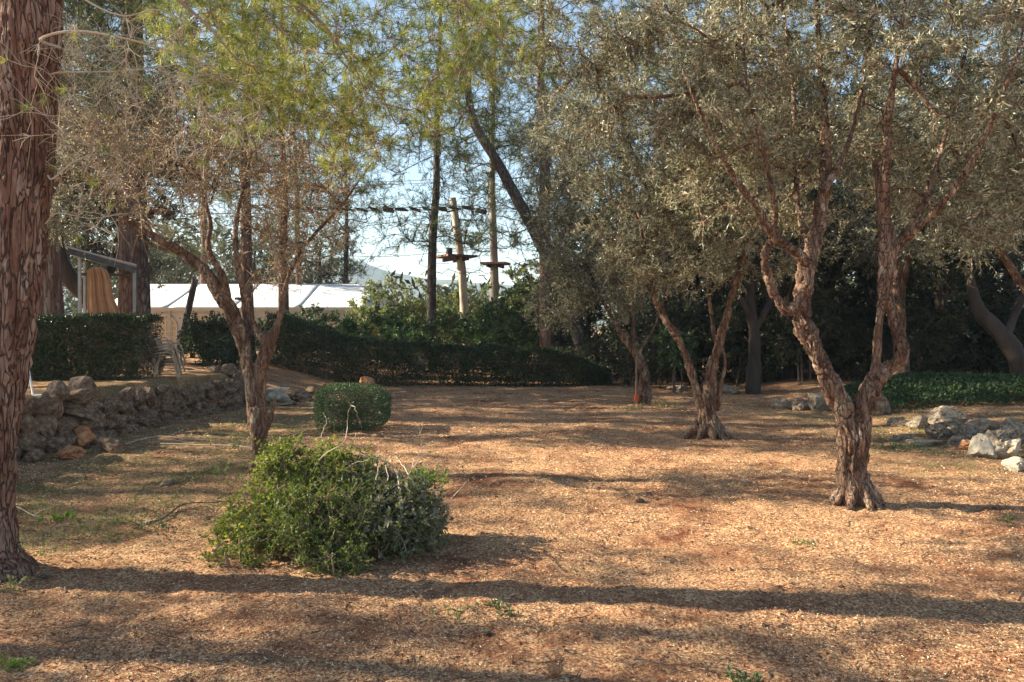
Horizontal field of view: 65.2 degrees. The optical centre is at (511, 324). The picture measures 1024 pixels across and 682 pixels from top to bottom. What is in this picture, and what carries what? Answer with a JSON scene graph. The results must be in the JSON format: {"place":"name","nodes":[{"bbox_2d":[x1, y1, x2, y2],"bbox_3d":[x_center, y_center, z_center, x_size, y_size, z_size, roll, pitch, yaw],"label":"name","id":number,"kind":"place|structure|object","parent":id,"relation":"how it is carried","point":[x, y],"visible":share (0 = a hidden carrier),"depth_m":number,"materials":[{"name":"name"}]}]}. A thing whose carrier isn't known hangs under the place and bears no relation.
{"place":"outdoors","nodes":[
{"label":"outdoors","id":0,"kind":"place"},
{"bbox_2d":[63,245,865,323],"bbox_3d":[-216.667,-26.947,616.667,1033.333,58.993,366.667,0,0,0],"label":"hills","id":1,"kind":"structure","parent":0,"point":[378,273],"depth_m":514.60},
{"bbox_2d":[0,326,1023,681],"bbox_3d":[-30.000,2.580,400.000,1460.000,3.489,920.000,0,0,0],"label":"ground","id":2,"kind":"structure","parent":0,"point":[648,562],"depth_m":5.40,"materials":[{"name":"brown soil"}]},
{"bbox_2d":[56,445,86,458],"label":"rock","id":3,"kind":"object","parent":2,"relation":"on","point":[71,452],"visible":0.98,"depth_m":9.30,"materials":[{"name":"red stone"}]},
{"bbox_2d":[73,425,95,447],"bbox_3d":[-5.548,1.476,10.296,0.416,0.348,0.271,0,0,25],"label":"rock","id":4,"kind":"object","parent":2,"relation":"on","point":[85,434],"visible":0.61,"depth_m":10.22,"materials":[{"name":"red stone"}]},
{"bbox_2d":[57,97,118,269],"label":"evergreen oak","id":5,"kind":"object","parent":2,"relation":"on","point":[94,245],"visible":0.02,"depth_m":20.20,"materials":[{"name":"green plant"}]},
{"bbox_2d":[61,180,116,261],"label":"evergreen oak","id":6,"kind":"object","parent":2,"relation":"on","point":[79,240],"visible":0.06,"depth_m":23.30,"materials":[{"name":"green plant"}]},
{"bbox_2d":[30,310,171,380],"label":"clipped hedge","id":7,"kind":"object","parent":2,"relation":"on","point":[78,341],"visible":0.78,"depth_m":12.81,"materials":[{"name":"green plant"}]},
{"bbox_2d":[65,246,140,358],"bbox_3d":[-8.056,-0.200,15.856,1.280,2.500,2.180,0,0,-26],"label":"shelter","id":8,"kind":"object","parent":2,"relation":"on","point":[109,261],"visible":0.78,"depth_m":14.98,"materials":[{"name":"paint"}]},
{"bbox_2d":[87,267,122,372],"bbox_3d":[-7.530,-0.036,14.816,0.690,2.073,0.192,0,0,0],"label":"curtain","id":9,"kind":"object","parent":8,"relation":"hanging from","point":[100,296],"visible":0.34,"depth_m":14.81,"materials":[{"name":"beige fabric"}]},
{"bbox_2d":[56,0,152,183],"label":"pine tree","id":10,"kind":"object","parent":2,"relation":"on","point":[87,11],"visible":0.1,"depth_m":16.39,"materials":[{"name":"green plant"}]},
{"bbox_2d":[95,436,128,453],"bbox_3d":[-4.907,1.501,9.773,0.437,0.295,0.274,0,0,21],"label":"rock","id":11,"kind":"object","parent":2,"relation":"on","point":[109,444],"visible":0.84,"depth_m":9.65,"materials":[{"name":"stone"}]},
{"bbox_2d":[60,182,174,312],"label":"evergreen oak","id":12,"kind":"object","parent":2,"relation":"on","point":[103,251],"visible":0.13,"depth_m":27.46,"materials":[{"name":"green plant"}]},
{"bbox_2d":[47,0,190,259],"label":"terrace olive tree","id":13,"kind":"object","parent":2,"relation":"on","point":[52,224],"visible":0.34,"depth_m":11.49,"materials":[{"name":"green plant"}]},
{"bbox_2d":[16,363,246,461],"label":"dry stone wall","id":14,"kind":"structure","parent":2,"relation":"on","point":[44,421],"depth_m":11.04,"materials":[{"name":"grey stone"}]},
{"bbox_2d":[135,414,161,429],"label":"rock","id":15,"kind":"object","parent":2,"relation":"on","point":[148,422],"visible":0.7,"depth_m":11.73,"materials":[{"name":"stone"}]},
{"bbox_2d":[56,1,242,311],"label":"evergreen oak","id":16,"kind":"object","parent":2,"relation":"on","point":[69,277],"visible":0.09,"depth_m":18.48,"materials":[{"name":"green plant"}]},
{"bbox_2d":[30,0,281,380],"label":"pine tree","id":17,"kind":"object","parent":2,"relation":"on","point":[52,301],"visible":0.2,"depth_m":13.54,"materials":[{"name":"green plant"}]},
{"bbox_2d":[148,218,213,283],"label":"evergreen oak","id":18,"kind":"object","parent":2,"relation":"on","point":[167,273],"visible":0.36,"depth_m":38.26,"materials":[{"name":"green plant"}]},
{"bbox_2d":[57,0,314,362],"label":"pine tree","id":19,"kind":"object","parent":2,"relation":"on","point":[143,294],"visible":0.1,"depth_m":18.87,"materials":[{"name":"green plant"}]},
{"bbox_2d":[177,278,197,351],"bbox_3d":[-8.849,-0.271,21.800,0.164,2.031,0.650,0,0,34],"label":"leaning post","id":20,"kind":"object","parent":2,"relation":"on","point":[191,295],"visible":0.58,"depth_m":21.81,"materials":[{"name":"black wood"}]},
{"bbox_2d":[56,0,334,366],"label":"pine tree","id":21,"kind":"object","parent":2,"relation":"on","point":[126,253],"visible":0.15,"depth_m":16.77,"materials":[{"name":"green plant"}]},
{"bbox_2d":[176,310,257,357],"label":"shrub","id":22,"kind":"object","parent":2,"relation":"on","point":[192,334],"visible":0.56,"depth_m":21.14,"materials":[{"name":"green plant"}]},
{"bbox_2d":[144,35,293,283],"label":"pine tree","id":23,"kind":"object","parent":2,"relation":"on","point":[204,259],"visible":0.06,"depth_m":35.78,"materials":[{"name":"green plant"}]},
{"bbox_2d":[54,45,392,473],"bbox_3d":[-3.055,-0.637,8.379,3.694,4.484,2.730,0,0,0],"label":"pruned olive tree","id":24,"kind":"object","parent":2,"relation":"on","point":[259,420],"visible":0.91,"depth_m":8.27,"materials":[{"name":"green plant"}]},
{"bbox_2d":[190,329,259,368],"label":"shrub","id":25,"kind":"object","parent":2,"relation":"on","point":[229,354],"visible":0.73,"depth_m":18.10,"materials":[{"name":"green plant"}]},
{"bbox_2d":[114,0,383,355],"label":"pine tree","id":26,"kind":"object","parent":2,"relation":"on","point":[245,239],"visible":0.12,"depth_m":21.97,"materials":[{"name":"green plant"}]},
{"bbox_2d":[115,284,386,350],"bbox_3d":[-10.350,-0.070,32.920,9.970,3.241,6.160,0,0,0],"label":"marquee","id":27,"kind":"object","parent":2,"relation":"on","point":[170,303],"visible":0.34,"depth_m":30.75,"materials":[{"name":"fabric"}]},
{"bbox_2d":[152,314,176,342],"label":"window","id":28,"kind":"structure","parent":27,"relation":"in","point":[173,325],"depth_m":29.98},
{"bbox_2d":[216,209,294,283],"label":"evergreen oak","id":29,"kind":"object","parent":2,"relation":"on","point":[255,262],"visible":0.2,"depth_m":39.48,"materials":[{"name":"green plant"}]},
{"bbox_2d":[163,0,399,355],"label":"pine tree","id":30,"kind":"object","parent":2,"relation":"on","point":[286,305],"visible":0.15,"depth_m":24.26,"materials":[{"name":"green plant"}]},
{"bbox_2d":[0,0,572,581],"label":"pine tree","id":31,"kind":"object","parent":2,"relation":"on","point":[32,36],"visible":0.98,"depth_m":5.25,"materials":[{"name":"green plant"}]},
{"bbox_2d":[212,90,376,284],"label":"pine tree","id":32,"kind":"object","parent":2,"relation":"on","point":[298,274],"visible":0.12,"depth_m":32.91,"materials":[{"name":"green plant"}]},
{"bbox_2d":[262,302,364,367],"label":"shrub","id":33,"kind":"object","parent":2,"relation":"on","point":[325,317],"visible":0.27,"depth_m":23.26,"materials":[{"name":"green plant"}]},
{"bbox_2d":[271,211,359,283],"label":"evergreen oak","id":34,"kind":"object","parent":2,"relation":"on","point":[319,276],"visible":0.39,"depth_m":37.55,"materials":[{"name":"green plant"}]},
{"bbox_2d":[194,403,468,576],"bbox_3d":[-1.244,1.170,5.529,1.896,1.324,1.252,0,0,0],"label":"shrub","id":35,"kind":"object","parent":2,"relation":"on","point":[376,505],"visible":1,"depth_m":5.38,"materials":[{"name":"green plant"}]},
{"bbox_2d":[287,112,415,283],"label":"pine tree","id":36,"kind":"object","parent":2,"relation":"on","point":[345,273],"visible":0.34,"depth_m":37.97,"materials":[{"name":"green plant"}]},
{"bbox_2d":[312,381,391,431],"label":"clipped bush","id":37,"kind":"object","parent":2,"relation":"on","point":[361,407],"visible":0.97,"depth_m":11.49,"materials":[{"name":"green plant"}]},
{"bbox_2d":[322,302,423,372],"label":"shrub","id":38,"kind":"object","parent":2,"relation":"on","point":[385,330],"visible":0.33,"depth_m":23.92,"materials":[{"name":"green plant"}]},
{"bbox_2d":[345,275,453,364],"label":"pale bush","id":39,"kind":"object","parent":2,"relation":"on","point":[417,309],"visible":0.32,"depth_m":28.68,"materials":[{"name":"green plant"}]},
{"bbox_2d":[383,305,485,377],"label":"shrub","id":40,"kind":"object","parent":2,"relation":"on","point":[428,330],"visible":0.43,"depth_m":23.42,"materials":[{"name":"green plant"}]},
{"bbox_2d":[317,0,553,371],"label":"pine tree","id":41,"kind":"object","parent":2,"relation":"on","point":[432,241],"visible":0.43,"depth_m":25.89,"materials":[{"name":"green plant"}]},
{"bbox_2d":[252,175,493,214],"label":"rope bridge","id":42,"kind":"structure","parent":41,"relation":"attached to","point":[444,208],"depth_m":26.76,"materials":[{"name":"metal"}]},
{"bbox_2d":[263,311,615,386],"bbox_3d":[-1.896,0.726,20.723,9.247,2.242,1.403,0,0,2],"label":"long hedge","id":43,"kind":"object","parent":2,"relation":"on","point":[600,375],"visible":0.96,"depth_m":20.29,"materials":[{"name":"green plant"}]},
{"bbox_2d":[424,280,480,364],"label":"pale bush","id":44,"kind":"object","parent":2,"relation":"on","point":[454,296],"visible":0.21,"depth_m":30.39,"materials":[{"name":"green plant"}]},
{"bbox_2d":[447,197,468,362],"bbox_3d":[-1.841,-1.389,27.919,0.868,6.176,0.499,0,0,0],"label":"dead trunk","id":45,"kind":"object","parent":2,"relation":"on","point":[462,278],"visible":0.59,"depth_m":27.88,"materials":[{"name":"brown wood"}]},
{"bbox_2d":[345,0,589,357],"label":"pine tree","id":46,"kind":"object","parent":2,"relation":"on","point":[520,204],"visible":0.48,"depth_m":21.88,"materials":[{"name":"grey plant"}]},
{"bbox_2d":[378,0,582,365],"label":"pine tree","id":47,"kind":"object","parent":2,"relation":"on","point":[494,281],"visible":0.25,"depth_m":30.79,"materials":[{"name":"green plant"}]},
{"bbox_2d":[463,293,537,379],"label":"shrub","id":48,"kind":"object","parent":2,"relation":"on","point":[490,332],"visible":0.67,"depth_m":22.99,"materials":[{"name":"green plant"}]},
{"bbox_2d":[456,280,566,369],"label":"pale bush","id":49,"kind":"object","parent":2,"relation":"on","point":[488,287],"visible":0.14,"depth_m":26.87,"materials":[{"name":"green plant"}]},
{"bbox_2d":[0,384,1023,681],"bbox_3d":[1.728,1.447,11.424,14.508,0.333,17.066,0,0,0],"label":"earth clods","id":50,"kind":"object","parent":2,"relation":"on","point":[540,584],"visible":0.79,"depth_m":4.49,"materials":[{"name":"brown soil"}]},
{"bbox_2d":[0,394,1023,592],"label":"grass","id":51,"kind":"structure","parent":2,"relation":"on","point":[157,509],"depth_m":7.78,"materials":[{"name":"green plant"}]},
{"bbox_2d":[0,377,1023,681],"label":"wood chips","id":52,"kind":"object","parent":2,"relation":"on","point":[1016,653],"visible":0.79,"depth_m":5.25,"materials":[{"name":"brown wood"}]},
{"bbox_2d":[494,258,569,366],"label":"pale bush","id":53,"kind":"object","parent":2,"relation":"on","point":[529,277],"visible":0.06,"depth_m":30.05,"materials":[{"name":"green plant"}]},
{"bbox_2d":[378,0,690,381],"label":"pine tree","id":54,"kind":"object","parent":2,"relation":"on","point":[546,338],"visible":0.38,"depth_m":22.36,"materials":[{"name":"green plant"}]},
{"bbox_2d":[62,153,1023,350],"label":"wood","id":55,"kind":"object","parent":2,"relation":"on","point":[74,303],"visible":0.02,"depth_m":48.66,"materials":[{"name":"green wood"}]},
{"bbox_2d":[533,208,622,326],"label":"evergreen oak","id":56,"kind":"object","parent":2,"relation":"on","point":[574,256],"visible":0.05,"depth_m":26.90,"materials":[{"name":"green plant"}]},
{"bbox_2d":[514,90,692,403],"bbox_3d":[1.794,-1.428,15.386,3.593,6.096,2.767,0,0,0],"label":"slim olive tree","id":57,"kind":"object","parent":2,"relation":"on","point":[576,283],"visible":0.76,"depth_m":15.26,"materials":[{"name":"green plant"}]},
{"bbox_2d":[505,2,702,365],"bbox_3d":[4.074,-5.116,29.918,8.447,13.718,8.451,0,0,-19],"label":"pine tree","id":58,"kind":"object","parent":2,"relation":"on","point":[622,9],"visible":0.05,"depth_m":28.90,"materials":[{"name":"green plant"}]},
{"bbox_2d":[513,290,696,378],"bbox_3d":[2.786,0.138,23.380,6.349,3.040,3.110,0,0,37],"label":"shrub","id":59,"kind":"object","parent":2,"relation":"on","point":[560,340],"visible":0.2,"depth_m":23.71,"materials":[{"name":"green plant"}]},
{"bbox_2d":[553,330,671,384],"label":"shrub","id":60,"kind":"object","parent":2,"relation":"on","point":[582,343],"visible":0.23,"depth_m":20.74,"materials":[{"name":"green plant"}]},
{"bbox_2d":[600,291,713,387],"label":"shrub","id":61,"kind":"object","parent":2,"relation":"on","point":[623,351],"visible":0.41,"depth_m":19.63,"materials":[{"name":"green plant"}]},
{"bbox_2d":[653,324,700,392],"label":"tree","id":62,"kind":"object","parent":2,"relation":"on","point":[668,354],"visible":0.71,"depth_m":17.93,"materials":[{"name":"green plant"}]},
{"bbox_2d":[526,0,832,440],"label":"twisted olive tree","id":63,"kind":"object","parent":2,"relation":"on","point":[707,397],"visible":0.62,"depth_m":10.65,"materials":[{"name":"green plant"}]},
{"bbox_2d":[600,132,780,379],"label":"evergreen oak","id":64,"kind":"object","parent":2,"relation":"on","point":[696,281],"visible":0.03,"depth_m":22.37,"materials":[{"name":"green plant"}]},
{"bbox_2d":[639,292,789,385],"bbox_3d":[5.133,0.334,20.988,2.591,2.533,5.291,0,0,-25],"label":"shrub","id":65,"kind":"object","parent":2,"relation":"on","point":[738,321],"visible":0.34,"depth_m":19.73,"materials":[{"name":"green plant"}]},
{"bbox_2d":[664,260,769,372],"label":"shrub","id":66,"kind":"object","parent":2,"relation":"on","point":[757,292],"visible":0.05,"depth_m":23.00,"materials":[{"name":"green plant"}]},
{"bbox_2d":[577,0,871,370],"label":"pine tree","id":67,"kind":"object","parent":2,"relation":"on","point":[633,8],"visible":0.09,"depth_m":24.28,"materials":[{"name":"green plant"}]},
{"bbox_2d":[722,662,763,681],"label":"weed","id":68,"kind":"object","parent":2,"relation":"on","point":[743,676],"visible":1,"depth_m":3.53,"materials":[{"name":"green plant"}]},
{"bbox_2d":[630,70,870,393],"bbox_3d":[5.162,-1.846,17.349,5.580,7.020,4.109,0,0,0],"label":"evergreen oak","id":69,"kind":"object","parent":2,"relation":"on","point":[754,362],"visible":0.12,"depth_m":17.39,"materials":[{"name":"green plant"}]},
{"bbox_2d":[672,290,859,380],"bbox_3d":[6.475,0.284,20.347,4.938,2.364,2.419,0,0,8],"label":"shrub","id":70,"kind":"object","parent":2,"relation":"on","point":[720,308],"visible":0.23,"depth_m":20.08,"materials":[{"name":"green plant"}]},
{"bbox_2d":[513,0,1023,511],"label":"forked olive tree","id":71,"kind":"object","parent":2,"relation":"on","point":[711,56],"visible":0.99,"depth_m":6.86,"materials":[{"name":"green plant"}]},
{"bbox_2d":[671,260,866,370],"bbox_3d":[8.664,-0.404,24.724,7.760,3.715,3.801,0,0,-21],"label":"shrub","id":72,"kind":"object","parent":2,"relation":"on","point":[765,298],"visible":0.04,"depth_m":24.01,"materials":[{"name":"green plant"}]},
{"bbox_2d":[691,105,877,374],"bbox_3d":[7.210,-2.122,20.875,5.352,7.269,4.078,0,0,-14],"label":"olive tree","id":73,"kind":"object","parent":2,"relation":"on","point":[787,288],"visible":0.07,"depth_m":20.67,"materials":[{"name":"green plant"}]},
{"bbox_2d":[733,149,862,378],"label":"evergreen oak","id":74,"kind":"object","parent":2,"relation":"on","point":[836,269],"visible":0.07,"depth_m":19.00,"materials":[{"name":"green plant"}]},
{"bbox_2d":[807,393,826,410],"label":"rock","id":75,"kind":"object","parent":2,"relation":"on","point":[816,401],"visible":0.9,"depth_m":13.82,"materials":[{"name":"stone"}]},
{"bbox_2d":[760,284,886,381],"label":"shrub","id":76,"kind":"object","parent":2,"relation":"on","point":[830,316],"visible":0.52,"depth_m":18.75,"materials":[{"name":"green plant"}]},
{"bbox_2d":[742,5,909,281],"bbox_3d":[11.762,-5.745,32.959,9.563,14.536,9.313,0,0,-22],"label":"pine tree","id":77,"kind":"object","parent":2,"relation":"on","point":[815,57],"visible":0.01,"depth_m":31.71,"materials":[{"name":"green plant"}]},
{"bbox_2d":[735,60,939,368],"bbox_3d":[9.139,-3.251,23.235,7.533,9.478,5.547,0,0,-15],"label":"evergreen oak","id":78,"kind":"object","parent":2,"relation":"on","point":[828,284],"visible":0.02,"depth_m":22.70,"materials":[{"name":"green plant"}]},
{"bbox_2d":[754,0,1006,307],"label":"pine tree","id":79,"kind":"object","parent":2,"relation":"on","point":[870,291],"visible":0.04,"depth_m":22.73,"materials":[{"name":"green plant"}]},
{"bbox_2d":[807,69,988,386],"bbox_3d":[7.914,-1.840,16.439,3.752,6.688,4.924,0,0,-13],"label":"olive tree","id":80,"kind":"object","parent":2,"relation":"on","point":[900,282],"visible":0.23,"depth_m":16.26,"materials":[{"name":"green plant"}]},
{"bbox_2d":[834,271,962,368],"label":"shrub","id":81,"kind":"object","parent":2,"relation":"on","point":[855,294],"visible":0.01,"depth_m":23.91,"materials":[{"name":"green plant"}]},
{"bbox_2d":[804,258,994,367],"bbox_3d":[11.153,-0.465,25.591,3.974,3.884,8.113,0,0,-39],"label":"shrub","id":82,"kind":"object","parent":2,"relation":"on","point":[849,303],"visible":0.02,"depth_m":23.80,"materials":[{"name":"green plant"}]},
{"bbox_2d":[827,291,975,381],"bbox_3d":[8.776,0.324,18.987,2.246,2.195,4.585,0,0,-16],"label":"shrub","id":83,"kind":"object","parent":2,"relation":"on","point":[934,345],"visible":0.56,"depth_m":17.94,"materials":[{"name":"green plant"}]},
{"bbox_2d":[822,127,1023,307],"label":"evergreen oak","id":84,"kind":"object","parent":2,"relation":"on","point":[864,286],"visible":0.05,"depth_m":21.14,"materials":[{"name":"green plant"}]},
{"bbox_2d":[830,279,1023,377],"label":"shrub","id":85,"kind":"object","parent":2,"relation":"on","point":[871,314],"visible":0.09,"depth_m":19.73,"materials":[{"name":"green plant"}]},
{"bbox_2d":[839,0,1023,363],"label":"pine tree","id":86,"kind":"object","parent":2,"relation":"on","point":[1005,43],"visible":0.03,"depth_m":23.90,"materials":[{"name":"green plant"}]},
{"bbox_2d":[841,258,1023,355],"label":"shrub","id":87,"kind":"object","parent":2,"relation":"on","point":[930,294],"visible":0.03,"depth_m":23.74,"materials":[{"name":"green plant"}]},
{"bbox_2d":[843,371,1023,408],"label":"ivy mound","id":88,"kind":"object","parent":2,"relation":"on","point":[949,385],"visible":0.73,"depth_m":13.54,"materials":[{"name":"green plant"}]},
{"bbox_2d":[864,120,1013,372],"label":"evergreen oak","id":89,"kind":"object","parent":2,"relation":"on","point":[940,291],"visible":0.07,"depth_m":18.80,"materials":[{"name":"green plant"}]},
{"bbox_2d":[924,423,954,437],"bbox_3d":[5.715,1.424,10.691,0.362,0.242,0.311,0,0,30],"label":"rock","id":90,"kind":"object","parent":2,"relation":"on","point":[937,430],"visible":0.87,"depth_m":10.61,"materials":[{"name":"stone"}]},
{"bbox_2d":[864,57,1023,391],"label":"evergreen oak","id":91,"kind":"object","parent":2,"relation":"on","point":[1007,341],"visible":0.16,"depth_m":15.47,"materials":[{"name":"green plant"}]},
{"bbox_2d":[926,405,969,429],"bbox_3d":[6.129,1.327,11.261,0.541,0.378,0.448,0,0,8],"label":"rock","id":92,"kind":"object","parent":2,"relation":"on","point":[949,417],"visible":0.71,"depth_m":11.15,"materials":[{"name":"stone"}]},
{"bbox_2d":[891,25,1023,293],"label":"olive tree","id":93,"kind":"object","parent":2,"relation":"on","point":[1013,271],"visible":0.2,"depth_m":11.11,"materials":[{"name":"green plant"}]},
{"bbox_2d":[892,42,1023,366],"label":"evergreen oak","id":94,"kind":"object","parent":2,"relation":"on","point":[944,66],"visible":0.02,"depth_m":24.16,"materials":[{"name":"green plant"}]},
{"bbox_2d":[896,0,1021,276],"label":"pine tree","id":95,"kind":"object","parent":2,"relation":"on","point":[957,59],"visible":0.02,"depth_m":29.99,"materials":[{"name":"green plant"}]},
{"bbox_2d":[951,424,975,439],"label":"rock","id":96,"kind":"object","parent":2,"relation":"on","point":[967,431],"visible":0.43,"depth_m":10.32,"materials":[{"name":"stone"}]},
{"bbox_2d":[906,282,1023,374],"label":"shrub","id":97,"kind":"object","parent":2,"relation":"on","point":[969,351],"visible":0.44,"depth_m":18.76,"materials":[{"name":"green plant"}]},
{"bbox_2d":[967,433,996,458],"bbox_3d":[5.409,1.410,9.240,0.427,0.319,0.295,0,0,-71],"label":"rock","id":98,"kind":"object","parent":2,"relation":"on","point":[981,445],"visible":0.88,"depth_m":9.13,"materials":[{"name":"stone"}]},
{"bbox_2d":[966,418,998,435],"bbox_3d":[6.200,1.374,10.414,0.602,0.341,0.459,-3,-10,-9],"label":"rock","id":99,"kind":"object","parent":2,"relation":"on","point":[982,425],"visible":0.38,"depth_m":10.28,"materials":[{"name":"stone"}]},
{"bbox_2d":[953,280,1023,372],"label":"shrub","id":100,"kind":"object","parent":2,"relation":"on","point":[1016,333],"visible":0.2,"depth_m":19.35,"materials":[{"name":"green plant"}]},
{"bbox_2d":[983,429,1010,445],"bbox_3d":[6.024,1.427,10.026,0.416,0.248,0.317,-9,-5,-16],"label":"rock","id":101,"kind":"object","parent":2,"relation":"on","point":[996,437],"visible":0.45,"depth_m":9.96,"materials":[{"name":"stone"}]},
{"bbox_2d":[994,439,1020,457],"bbox_3d":[5.626,1.430,9.101,0.365,0.255,0.278,-4,-4,-10],"label":"rock","id":102,"kind":"object","parent":2,"relation":"on","point":[1008,449],"visible":0.94,"depth_m":9.05,"materials":[{"name":"stone"}]},
{"bbox_2d":[996,416,1023,442],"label":"rock","id":103,"kind":"object","parent":2,"relation":"on","point":[1013,428],"visible":0.62,"depth_m":10.10,"materials":[{"name":"stone"}]},
{"bbox_2d":[1001,456,1023,471],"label":"rock","id":104,"kind":"object","parent":2,"relation":"on","point":[1014,463],"visible":0.91,"depth_m":8.38,"materials":[{"name":"stone"}]},
{"bbox_2d":[62,0,1023,290],"label":"sky","id":105,"kind":"structure","parent":0,"point":[405,264],"materials":[{"name":"white"}]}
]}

